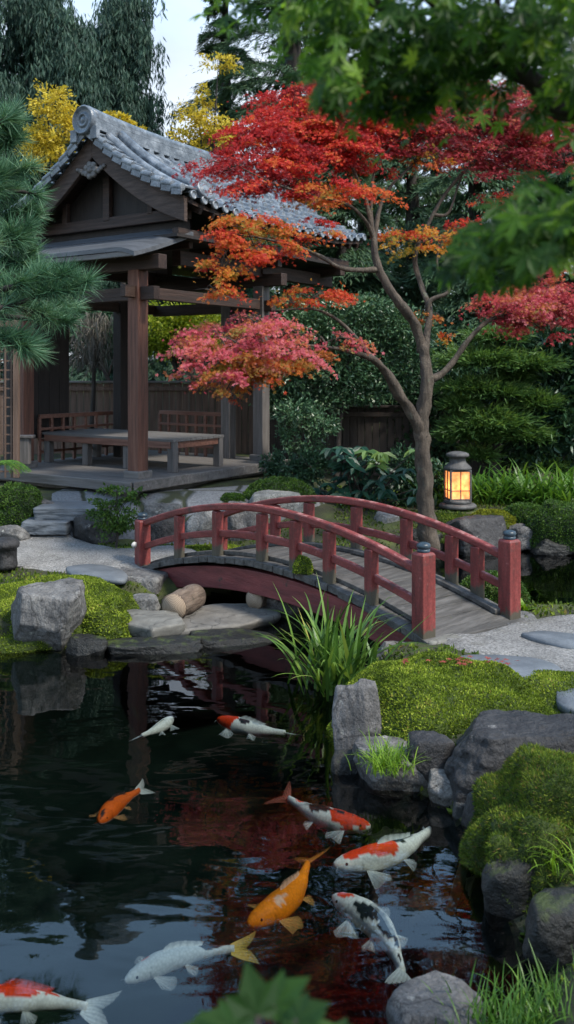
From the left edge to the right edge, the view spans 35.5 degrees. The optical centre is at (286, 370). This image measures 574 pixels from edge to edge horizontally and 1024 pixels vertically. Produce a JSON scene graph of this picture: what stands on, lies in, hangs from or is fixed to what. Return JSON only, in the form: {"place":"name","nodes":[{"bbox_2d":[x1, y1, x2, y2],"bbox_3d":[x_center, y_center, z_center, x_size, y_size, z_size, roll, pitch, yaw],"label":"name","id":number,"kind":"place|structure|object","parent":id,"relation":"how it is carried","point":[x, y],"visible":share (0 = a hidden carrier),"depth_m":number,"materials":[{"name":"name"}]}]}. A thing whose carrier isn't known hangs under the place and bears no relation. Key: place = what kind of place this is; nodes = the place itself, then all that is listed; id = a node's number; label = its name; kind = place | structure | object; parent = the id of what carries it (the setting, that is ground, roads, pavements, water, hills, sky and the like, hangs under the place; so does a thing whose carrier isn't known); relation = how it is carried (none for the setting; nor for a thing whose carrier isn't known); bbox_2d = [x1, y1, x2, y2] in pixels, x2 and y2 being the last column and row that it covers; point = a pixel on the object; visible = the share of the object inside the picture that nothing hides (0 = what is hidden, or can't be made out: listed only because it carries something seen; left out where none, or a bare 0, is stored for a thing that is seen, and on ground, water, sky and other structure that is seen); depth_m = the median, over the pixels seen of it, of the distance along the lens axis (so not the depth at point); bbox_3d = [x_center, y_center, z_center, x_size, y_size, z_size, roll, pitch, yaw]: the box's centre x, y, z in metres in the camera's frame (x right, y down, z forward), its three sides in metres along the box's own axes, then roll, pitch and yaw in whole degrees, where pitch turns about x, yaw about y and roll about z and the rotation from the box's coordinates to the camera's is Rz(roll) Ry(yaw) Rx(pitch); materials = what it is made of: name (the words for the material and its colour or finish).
{"place":"outdoors","nodes":[
{"label":"outdoors","id":0,"kind":"place"},
{"bbox_2d":[17,534,197,572],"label":"gravel path","id":1,"kind":"structure","parent":0,"point":[44,553],"depth_m":12.51,"materials":[{"name":"gravel"}]},
{"bbox_2d":[0,537,19,570],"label":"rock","id":2,"kind":"object","parent":1,"relation":"on","point":[9,546],"visible":1,"depth_m":11.75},
{"bbox_2d":[66,564,127,584],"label":"stepping stone","id":3,"kind":"object","parent":1,"relation":"on","point":[113,575],"visible":0.82,"depth_m":11.35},
{"bbox_2d":[52,485,326,544],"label":"garden forecourt","id":4,"kind":"structure","parent":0,"point":[183,498],"depth_m":14.52,"materials":[{"name":"stone"}]},
{"bbox_2d":[0,370,573,1023],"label":"ground","id":5,"kind":"structure","parent":0,"point":[206,840],"depth_m":7.27,"materials":[{"name":"soil"}]},
{"bbox_2d":[0,320,19,477],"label":"lattice screen","id":6,"kind":"object","parent":5,"relation":"on","point":[16,413],"visible":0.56,"depth_m":14.59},
{"bbox_2d":[0,0,38,329],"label":"weeping conifer","id":7,"kind":"object","parent":5,"relation":"on","point":[5,85],"visible":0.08,"depth_m":28.46,"materials":[{"name":"green plant"}]},
{"bbox_2d":[0,481,43,525],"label":"shrub mound","id":8,"kind":"object","parent":5,"relation":"on","point":[19,501],"visible":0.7,"depth_m":13.92,"materials":[{"name":"green plant"}]},
{"bbox_2d":[11,577,86,650],"bbox_3d":[-2.504,2.580,9.274,0.793,0.780,0.544,0,0,0],"label":"boulder","id":9,"kind":"object","parent":5,"relation":"on","point":[51,614],"visible":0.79,"depth_m":9.07,"materials":[{"name":"stone"}]},
{"bbox_2d":[14,78,84,190],"bbox_3d":[-5.953,-2.615,23.005,2.109,9.600,1.256,0,0,0],"label":"yellow tree","id":10,"kind":"object","parent":5,"relation":"on","point":[47,145],"visible":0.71,"depth_m":22.80,"materials":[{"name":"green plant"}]},
{"bbox_2d":[0,93,110,372],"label":"pine tree","id":11,"kind":"object","parent":5,"relation":"on","point":[58,284],"visible":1,"depth_m":8.35,"materials":[{"name":"green plant"}]},
{"bbox_2d":[0,0,129,380],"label":"weeping conifer","id":12,"kind":"object","parent":5,"relation":"on","point":[51,42],"visible":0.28,"depth_m":29.98,"materials":[{"name":"green plant"}]},
{"bbox_2d":[0,574,139,658],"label":"moss mound","id":13,"kind":"object","parent":5,"relation":"on","point":[97,588],"visible":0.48,"depth_m":9.90,"materials":[{"name":"plant"}]},
{"bbox_2d":[0,289,160,380],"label":"dark shrub","id":14,"kind":"object","parent":5,"relation":"on","point":[106,375],"visible":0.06,"depth_m":23.81,"materials":[{"name":"green plant"}]},
{"bbox_2d":[69,311,112,427],"bbox_3d":[-4.626,-0.015,21.181,1.919,2.756,1.374,0,0,0],"label":"weeping shrub","id":15,"kind":"object","parent":5,"relation":"on","point":[92,350],"visible":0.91,"depth_m":21.13,"materials":[{"name":"green plant"}]},
{"bbox_2d":[72,512,116,543],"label":"rock","id":16,"kind":"object","parent":5,"relation":"on","point":[84,530],"visible":0.57,"depth_m":13.41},
{"bbox_2d":[82,597,131,639],"bbox_3d":[-1.946,2.681,9.569,0.655,0.504,0.745,0,0,0],"label":"moss mound","id":17,"kind":"object","parent":5,"relation":"on","point":[108,618],"visible":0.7,"depth_m":9.37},
{"bbox_2d":[83,482,146,547],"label":"airy shrub","id":18,"kind":"object","parent":5,"relation":"on","point":[121,522],"visible":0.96,"depth_m":12.84,"materials":[{"name":"green plant"}]},
{"bbox_2d":[0,381,252,454],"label":"board fence","id":19,"kind":"object","parent":5,"relation":"on","point":[172,395],"visible":0.19,"depth_m":21.79,"materials":[{"name":"wood"}]},
{"bbox_2d":[78,0,193,378],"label":"weeping conifer","id":20,"kind":"object","parent":5,"relation":"on","point":[123,27],"visible":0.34,"depth_m":33.23,"materials":[{"name":"green plant"}]},
{"bbox_2d":[121,567,167,594],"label":"abutment stone","id":21,"kind":"object","parent":5,"relation":"on","point":[152,580],"visible":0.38,"depth_m":11.32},
{"bbox_2d":[133,593,160,610],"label":"rock","id":22,"kind":"object","parent":5,"relation":"on","point":[148,601],"visible":0.34,"depth_m":10.22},
{"bbox_2d":[127,609,184,637],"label":"stone slab","id":23,"kind":"structure","parent":5,"relation":"on","point":[146,623],"depth_m":9.50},
{"bbox_2d":[151,517,173,540],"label":"rock","id":24,"kind":"object","parent":5,"relation":"on","point":[163,528],"visible":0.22,"depth_m":13.44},
{"bbox_2d":[0,105,365,495],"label":"garden pavilion","id":25,"kind":"structure","parent":5,"relation":"on","point":[131,212],"depth_m":16.35,"materials":[{"name":"brown wood"}]},
{"bbox_2d":[42,428,223,472],"bbox_3d":[-2.949,1.473,16.960,3.360,0.580,1.414,0,0,34],"label":"platform bench","id":26,"kind":"object","parent":25,"relation":"on","point":[172,443],"visible":0.96,"depth_m":16.53,"materials":[{"name":"grey wood"}]},
{"bbox_2d":[148,300,237,448],"bbox_3d":[-2.634,0.048,23.489,3.078,4.220,1.912,0,0,-16],"label":"green shrub","id":27,"kind":"object","parent":5,"relation":"on","point":[163,328],"visible":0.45,"depth_m":23.27,"materials":[{"name":"green plant"}]},
{"bbox_2d":[185,511,211,542],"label":"rock","id":28,"kind":"object","parent":5,"relation":"on","point":[199,521],"visible":0.43,"depth_m":13.39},
{"bbox_2d":[165,51,243,368],"bbox_3d":[-2.285,-3.700,27.062,2.722,11.703,1.435,0,0,0],"label":"yellow tree","id":29,"kind":"object","parent":5,"relation":"on","point":[197,115],"visible":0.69,"depth_m":26.89,"materials":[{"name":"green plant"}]},
{"bbox_2d":[148,0,279,400],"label":"conifer tree","id":30,"kind":"object","parent":5,"relation":"on","point":[204,37],"visible":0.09,"depth_m":32.79,"materials":[{"name":"green plant"}]},
{"bbox_2d":[181,603,280,634],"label":"stone slab","id":31,"kind":"structure","parent":5,"relation":"on","point":[228,615],"depth_m":10.02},
{"bbox_2d":[162,584,205,617],"bbox_3d":[-1.164,2.622,10.189,0.317,0.320,0.527,0,0,21],"label":"log","id":32,"kind":"object","parent":31,"relation":"on","point":[187,600],"visible":0.91,"depth_m":10.00,"materials":[{"name":"brown wood"}]},
{"bbox_2d":[224,501,255,540],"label":"rock","id":33,"kind":"object","parent":5,"relation":"on","point":[244,519],"visible":0.26,"depth_m":13.51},
{"bbox_2d":[180,229,299,432],"bbox_3d":[-0.928,-1.411,26.032,5.122,7.304,5.268,0,0,0],"label":"conifer tree","id":34,"kind":"object","parent":5,"relation":"on","point":[248,291],"visible":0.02,"depth_m":25.19,"materials":[{"name":"green plant"}]},
{"bbox_2d":[185,961,347,1023],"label":"foreground plant","id":35,"kind":"object","parent":5,"relation":"on","point":[279,999],"visible":1,"depth_m":1.28,"materials":[{"name":"green plant"}]},
{"bbox_2d":[249,490,303,517],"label":"rock","id":36,"kind":"object","parent":5,"relation":"on","point":[266,495],"visible":0.36,"depth_m":14.11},
{"bbox_2d":[242,476,315,503],"bbox_3d":[-0.135,2.059,14.774,1.408,0.692,1.114,0,0,0],"label":"shrub mound","id":37,"kind":"object","parent":5,"relation":"on","point":[288,483],"visible":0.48,"depth_m":14.53,"materials":[{"name":"green plant"}]},
{"bbox_2d":[0,485,573,1004],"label":"ground cover","id":38,"kind":"object","parent":5,"relation":"on","point":[390,657],"visible":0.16,"depth_m":11.18,"materials":[{"name":"plant"}]},
{"bbox_2d":[257,444,334,487],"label":"dark shrub","id":39,"kind":"object","parent":5,"relation":"on","point":[294,468],"visible":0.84,"depth_m":16.09,"materials":[{"name":"green plant"}]},
{"bbox_2d":[167,0,436,422],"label":"conifer tree","id":40,"kind":"object","parent":5,"relation":"on","point":[241,86],"visible":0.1,"depth_m":30.28,"materials":[{"name":"green plant"}]},
{"bbox_2d":[270,395,343,480],"bbox_3d":[0.378,1.360,16.963,1.414,1.852,0.849,0,0,0],"label":"camellia shrub","id":41,"kind":"object","parent":5,"relation":"on","point":[296,418],"visible":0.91,"depth_m":16.91,"materials":[{"name":"green plant"}]},
{"bbox_2d":[131,495,525,644],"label":"arched bridge","id":42,"kind":"structure","parent":5,"relation":"on","point":[417,586],"depth_m":9.73,"materials":[{"name":"red wood"}]},
{"bbox_2d":[241,123,418,462],"bbox_3d":[1.281,-2.122,22.642,5.495,9.328,5.356,0,0,0],"label":"conifer tree","id":43,"kind":"object","parent":5,"relation":"on","point":[355,257],"visible":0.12,"depth_m":22.67,"materials":[{"name":"green plant"}]},
{"bbox_2d":[331,749,359,788],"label":"rock","id":44,"kind":"object","parent":5,"relation":"on","point":[344,775],"visible":0.66,"depth_m":6.35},
{"bbox_2d":[248,286,448,482],"bbox_3d":[1.220,0.352,18.179,4.032,4.176,1.954,0,0,0],"label":"camellia shrub","id":45,"kind":"object","parent":5,"relation":"on","point":[361,316],"visible":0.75,"depth_m":17.95,"materials":[{"name":"green plant"}]},
{"bbox_2d":[256,573,448,700],"bbox_3d":[0.526,2.370,8.070,1.571,0.959,1.768,0,0,-27],"label":"iris clump","id":46,"kind":"object","parent":5,"relation":"on","point":[335,664],"visible":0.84,"depth_m":7.99,"materials":[{"name":"plant"}]},
{"bbox_2d":[155,76,573,559],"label":"red maple","id":47,"kind":"object","parent":5,"relation":"on","point":[260,361],"visible":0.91,"depth_m":12.68,"materials":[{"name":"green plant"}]},
{"bbox_2d":[313,446,417,510],"bbox_3d":[1.318,1.826,15.006,2.151,1.170,1.114,0,0,0],"label":"broad leaf plant","id":48,"kind":"object","parent":5,"relation":"on","point":[366,486],"visible":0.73,"depth_m":14.88,"materials":[{"name":"green plant"}]},
{"bbox_2d":[189,0,573,303],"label":"overhanging maple","id":49,"kind":"object","parent":5,"relation":"on","point":[527,241],"visible":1,"depth_m":2.05,"materials":[{"name":"green plant"}]},
{"bbox_2d":[269,405,500,476],"bbox_3d":[2.022,1.498,19.316,5.195,1.505,0.190,0,0,7],"label":"board fence","id":50,"kind":"object","parent":5,"relation":"on","point":[353,426],"visible":0.27,"depth_m":19.31,"materials":[{"name":"wood"}]},
{"bbox_2d":[319,5,455,423],"bbox_3d":[3.083,-6.425,33.253,8.272,17.213,8.387,0,0,0],"label":"conifer tree","id":51,"kind":"object","parent":5,"relation":"on","point":[361,227],"visible":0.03,"depth_m":32.62,"materials":[{"name":"green plant"}]},
{"bbox_2d":[352,735,427,798],"bbox_3d":[0.768,2.793,6.261,0.612,0.354,0.450,0,0,0],"label":"rock","id":52,"kind":"object","parent":5,"relation":"on","point":[398,786],"visible":0.52,"depth_m":6.10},
{"bbox_2d":[345,726,424,778],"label":"grass tuft","id":53,"kind":"object","parent":52,"relation":"on","point":[389,760],"visible":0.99,"depth_m":6.01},
{"bbox_2d":[236,288,554,421],"bbox_3d":[2.776,0.274,20.977,8.387,4.412,2.779,0,0,0],"label":"dark shrub","id":54,"kind":"object","parent":5,"relation":"on","point":[466,314],"visible":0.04,"depth_m":20.73,"materials":[{"name":"green plant"}]},
{"bbox_2d":[320,38,483,428],"bbox_3d":[3.217,-3.357,24.797,6.125,11.787,5.651,0,0,41],"label":"conifer tree","id":55,"kind":"object","parent":5,"relation":"on","point":[415,213],"visible":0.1,"depth_m":24.71,"materials":[{"name":"green plant"}]},
{"bbox_2d":[373,440,446,507],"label":"dark shrub","id":56,"kind":"object","parent":5,"relation":"on","point":[406,485],"visible":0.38,"depth_m":15.69,"materials":[{"name":"green plant"}]},
{"bbox_2d":[386,887,447,1023],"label":"sunken rock","id":57,"kind":"object","parent":5,"relation":"on","point":[419,924],"visible":0.37,"depth_m":5.10,"materials":[{"name":"stone"}]},
{"bbox_2d":[427,768,452,808],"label":"rock","id":58,"kind":"object","parent":5,"relation":"on","point":[440,792],"visible":0.4,"depth_m":5.91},
{"bbox_2d":[325,650,557,745],"bbox_3d":[1.249,2.602,7.055,1.876,0.617,1.700,0,0,11],"label":"moss mound","id":59,"kind":"object","parent":5,"relation":"on","point":[417,692],"visible":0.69,"depth_m":6.71,"materials":[{"name":"plant"}]},
{"bbox_2d":[422,943,487,991],"bbox_3d":[0.901,3.480,4.768,0.381,0.900,0.305,0,0,0],"label":"sunken rock","id":60,"kind":"object","parent":5,"relation":"on","point":[457,960],"visible":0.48,"depth_m":4.70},
{"bbox_2d":[439,451,476,509],"bbox_3d":[2.891,1.842,15.214,0.634,0.956,0.634,0,0,-7],"label":"garden lantern","id":61,"kind":"object","parent":5,"relation":"on","point":[457,482],"visible":1,"depth_m":15.05,"materials":[{"name":"stone"}]},
{"bbox_2d":[364,58,560,447],"bbox_3d":[4.385,-2.628,21.785,5.800,10.332,6.245,0,0,0],"label":"conifer tree","id":62,"kind":"object","parent":5,"relation":"on","point":[480,188],"visible":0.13,"depth_m":21.36,"materials":[{"name":"green plant"}]},
{"bbox_2d":[391,337,546,478],"bbox_3d":[4.140,0.915,19.390,4.197,3.288,2.066,0,0,0],"label":"dark shrub","id":63,"kind":"object","parent":5,"relation":"on","point":[415,393],"visible":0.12,"depth_m":19.06,"materials":[{"name":"green plant"}]},
{"bbox_2d":[445,515,506,560],"bbox_3d":[2.957,2.625,14.108,1.055,0.690,0.620,0,0,0],"label":"rock","id":64,"kind":"object","parent":5,"relation":"on","point":[490,529],"visible":0.57,"depth_m":13.92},
{"bbox_2d":[459,570,530,604],"bbox_3d":[2.518,2.647,10.954,0.926,0.433,0.684,0,0,0],"label":"moss mound","id":65,"kind":"object","parent":5,"relation":"on","point":[491,592],"visible":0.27,"depth_m":10.77,"materials":[{"name":"green plant"}]},
{"bbox_2d":[472,462,518,505],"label":"strap clump","id":66,"kind":"object","parent":5,"relation":"on","point":[478,497],"visible":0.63,"depth_m":15.82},
{"bbox_2d":[420,939,573,1023],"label":"grass clump","id":67,"kind":"object","parent":5,"relation":"on","point":[541,1019],"visible":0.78,"depth_m":3.88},
{"bbox_2d":[430,323,573,483],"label":"clipped pine","id":68,"kind":"object","parent":5,"relation":"on","point":[475,421],"visible":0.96,"depth_m":17.13,"materials":[{"name":"green plant"}]},
{"bbox_2d":[435,958,572,1023],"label":"grass clump","id":69,"kind":"object","parent":5,"relation":"on","point":[499,1017],"visible":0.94,"depth_m":3.81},
{"bbox_2d":[481,858,535,930],"bbox_3d":[1.224,2.762,4.754,0.396,0.415,0.233,0,0,0],"label":"rock","id":70,"kind":"object","parent":5,"relation":"on","point":[511,877],"visible":0.62,"depth_m":4.68,"materials":[{"name":"stone"}]},
{"bbox_2d":[444,709,573,803],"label":"boulder","id":71,"kind":"object","parent":5,"relation":"on","point":[489,740],"visible":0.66,"depth_m":5.82,"materials":[{"name":"stone"}]},
{"bbox_2d":[472,457,548,504],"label":"strap clump","id":72,"kind":"object","parent":5,"relation":"on","point":[506,487],"visible":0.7,"depth_m":15.72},
{"bbox_2d":[454,87,573,318],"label":"conifer tree","id":73,"kind":"object","parent":5,"relation":"on","point":[542,199],"visible":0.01,"depth_m":25.26,"materials":[{"name":"green plant"}]},
{"bbox_2d":[458,741,573,879],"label":"moss mound","id":74,"kind":"object","parent":5,"relation":"on","point":[533,777],"visible":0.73,"depth_m":5.11,"materials":[{"name":"plant"}]},
{"bbox_2d":[507,523,532,550],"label":"rock","id":75,"kind":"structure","parent":5,"relation":"on","point":[523,533],"depth_m":14.14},
{"bbox_2d":[502,501,539,523],"bbox_3d":[3.941,2.363,14.781,0.929,0.414,0.661,0,0,0],"label":"shrub mound","id":76,"kind":"object","parent":5,"relation":"on","point":[520,511],"visible":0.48,"depth_m":14.60,"materials":[{"name":"green plant"}]},
{"bbox_2d":[483,462,567,504],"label":"strap clump","id":77,"kind":"object","parent":5,"relation":"on","point":[523,498],"visible":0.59,"depth_m":15.75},
{"bbox_2d":[479,953,573,1023],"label":"grass clump","id":78,"kind":"object","parent":5,"relation":"on","point":[552,999],"visible":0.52,"depth_m":3.97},
{"bbox_2d":[483,809,573,911],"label":"moss mound","id":79,"kind":"object","parent":5,"relation":"on","point":[514,840],"visible":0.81,"depth_m":4.72,"materials":[{"name":"plant"}]},
{"bbox_2d":[503,460,573,504],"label":"strap clump","id":80,"kind":"object","parent":5,"relation":"on","point":[558,491],"visible":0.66,"depth_m":15.73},
{"bbox_2d":[504,314,573,476],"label":"dark shrub","id":81,"kind":"object","parent":5,"relation":"on","point":[564,447],"visible":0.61,"depth_m":17.31,"materials":[{"name":"green plant"}]},
{"bbox_2d":[522,887,573,974],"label":"rock","id":82,"kind":"object","parent":5,"relation":"on","point":[549,926],"visible":0.81,"depth_m":4.23,"materials":[{"name":"stone"}]},
{"bbox_2d":[523,669,573,709],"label":"moss mound","id":83,"kind":"object","parent":5,"relation":"on","point":[548,684],"visible":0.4,"depth_m":7.20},
{"bbox_2d":[523,129,573,378],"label":"tree","id":84,"kind":"object","parent":5,"relation":"on","point":[569,188],"visible":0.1,"depth_m":24.53,"materials":[{"name":"red plant"}]},
{"bbox_2d":[525,498,573,551],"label":"shrub mound","id":85,"kind":"object","parent":5,"relation":"on","point":[551,519],"visible":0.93,"depth_m":13.99,"materials":[{"name":"green plant"}]},
{"bbox_2d":[526,820,573,880],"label":"grass tuft","id":86,"kind":"object","parent":5,"relation":"on","point":[552,863],"visible":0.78,"depth_m":4.61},
{"bbox_2d":[532,459,573,501],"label":"strap clump","id":87,"kind":"object","parent":5,"relation":"on","point":[570,492],"visible":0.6,"depth_m":15.83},
{"bbox_2d":[1,0,573,362],"label":"sky","id":88,"kind":"structure","parent":0,"point":[180,35],"materials":[{"name":"white"}]},
{"bbox_2d":[444,614,573,671],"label":"gravel path","id":89,"kind":"structure","parent":0,"point":[507,640],"depth_m":8.43,"materials":[{"name":"gravel"}]},
{"bbox_2d":[461,654,561,679],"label":"stepping stone","id":90,"kind":"object","parent":89,"relation":"on","point":[524,666],"visible":0.44,"depth_m":7.74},
{"bbox_2d":[521,631,573,648],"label":"stepping stone","id":91,"kind":"object","parent":89,"relation":"on","point":[560,639],"visible":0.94,"depth_m":8.46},
{"bbox_2d":[556,688,573,713],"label":"stepping stone","id":92,"kind":"object","parent":89,"relation":"on","point":[566,703],"visible":0.89,"depth_m":6.86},
{"label":"water","id":93,"kind":"structure","parent":0,"visible":0},
{"bbox_2d":[0,980,113,1023],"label":"koi","id":94,"kind":"object","parent":93,"relation":"in","point":[21,997],"visible":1,"depth_m":4.23},
{"bbox_2d":[65,633,107,662],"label":"rock","id":95,"kind":"object","parent":93,"relation":"in","point":[86,648],"visible":1,"depth_m":9.01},
{"bbox_2d":[95,782,150,824],"bbox_3d":[-1.158,3.007,6.273,0.274,0.139,0.608,0,0,22],"label":"koi","id":96,"kind":"object","parent":93,"relation":"in","point":[112,808],"visible":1,"depth_m":6.16},
{"bbox_2d":[104,635,203,663],"bbox_3d":[-1.382,2.862,9.239,1.057,0.217,0.466,0,0,0],"label":"ledge rock","id":97,"kind":"object","parent":93,"relation":"on","point":[177,649],"visible":0.93,"depth_m":9.05,"materials":[{"name":"stone"}]},
{"bbox_2d":[123,933,253,984],"bbox_3d":[-0.503,3.079,4.707,0.736,0.138,0.298,0,0,-15],"label":"koi","id":98,"kind":"object","parent":93,"relation":"in","point":[157,966],"visible":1,"depth_m":4.69},
{"bbox_2d":[190,628,283,656],"bbox_3d":[-0.542,2.869,9.512,1.029,0.201,0.505,0,0,-17],"label":"ledge rock","id":99,"kind":"object","parent":93,"relation":"in","point":[222,642],"visible":0.85,"depth_m":9.36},
{"bbox_2d":[217,715,300,736],"bbox_3d":[-0.252,3.003,7.589,0.808,0.161,0.341,0,0,16],"label":"koi","id":100,"kind":"object","parent":93,"relation":"in","point":[246,726],"visible":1,"depth_m":7.54},
{"bbox_2d":[266,598,302,625],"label":"rock","id":101,"kind":"object","parent":93,"relation":"in","point":[275,604],"visible":0.46,"depth_m":10.36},
{"bbox_2d":[245,852,324,929],"bbox_3d":[0.004,3.003,5.239,0.356,0.179,0.846,0,0,20],"label":"koi","id":102,"kind":"object","parent":93,"relation":"in","point":[281,904],"visible":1,"depth_m":5.01},
{"bbox_2d":[273,784,370,836],"bbox_3d":[0.216,3.003,6.152,0.822,0.166,0.340,0,0,43],"label":"koi","id":103,"kind":"object","parent":93,"relation":"in","point":[337,821],"visible":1,"depth_m":5.99},
{"bbox_2d":[332,678,381,750],"bbox_3d":[0.522,2.624,6.673,0.384,0.692,0.263,0,0,0],"label":"rock","id":104,"kind":"object","parent":93,"relation":"in","point":[356,710],"visible":0.63,"depth_m":6.59,"materials":[{"name":"stone"}]},
{"bbox_2d":[329,892,410,980],"bbox_3d":[0.481,3.002,4.769,0.362,0.180,0.888,0,0,-16],"label":"koi","id":105,"kind":"object","parent":93,"relation":"in","point":[371,920],"visible":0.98,"depth_m":4.84},
{"bbox_2d":[333,826,430,879],"bbox_3d":[0.713,3.001,5.672,0.960,0.190,0.410,0,0,-31],"label":"koi","id":106,"kind":"object","parent":93,"relation":"in","point":[383,854],"visible":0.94,"depth_m":5.51},
{"bbox_2d":[407,730,454,782],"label":"rock","id":107,"kind":"object","parent":93,"relation":"in","point":[435,749],"visible":0.59,"depth_m":6.05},
{"bbox_2d":[386,970,482,1023],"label":"rock","id":108,"kind":"object","parent":93,"relation":"in","point":[415,1000],"visible":0.84,"depth_m":3.88,"materials":[{"name":"stone"}]},
{"bbox_2d":[525,539,573,560],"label":"rock","id":109,"kind":"object","parent":93,"relation":"in","point":[547,549],"visible":0.77,"depth_m":13.84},
{"bbox_3d":[-3.643,2.560,13.873,0.708,0.140,0.755,0,0,0],"label":"stone step","id":110,"kind":"object","parent":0,"visible":0},
{"bbox_2d":[21,517,73,534],"bbox_3d":[-3.647,2.370,13.935,0.729,0.200,0.968,0,0,0],"label":"stone step","id":111,"kind":"object","parent":110,"relation":"on","point":[30,525],"visible":0.66,"depth_m":13.47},
{"bbox_2d":[33,501,108,520],"bbox_3d":[-3.359,2.190,14.150,1.075,0.200,0.982,0,0,0],"label":"stone step","id":112,"kind":"object","parent":111,"relation":"on","point":[64,510],"visible":0.69,"depth_m":13.68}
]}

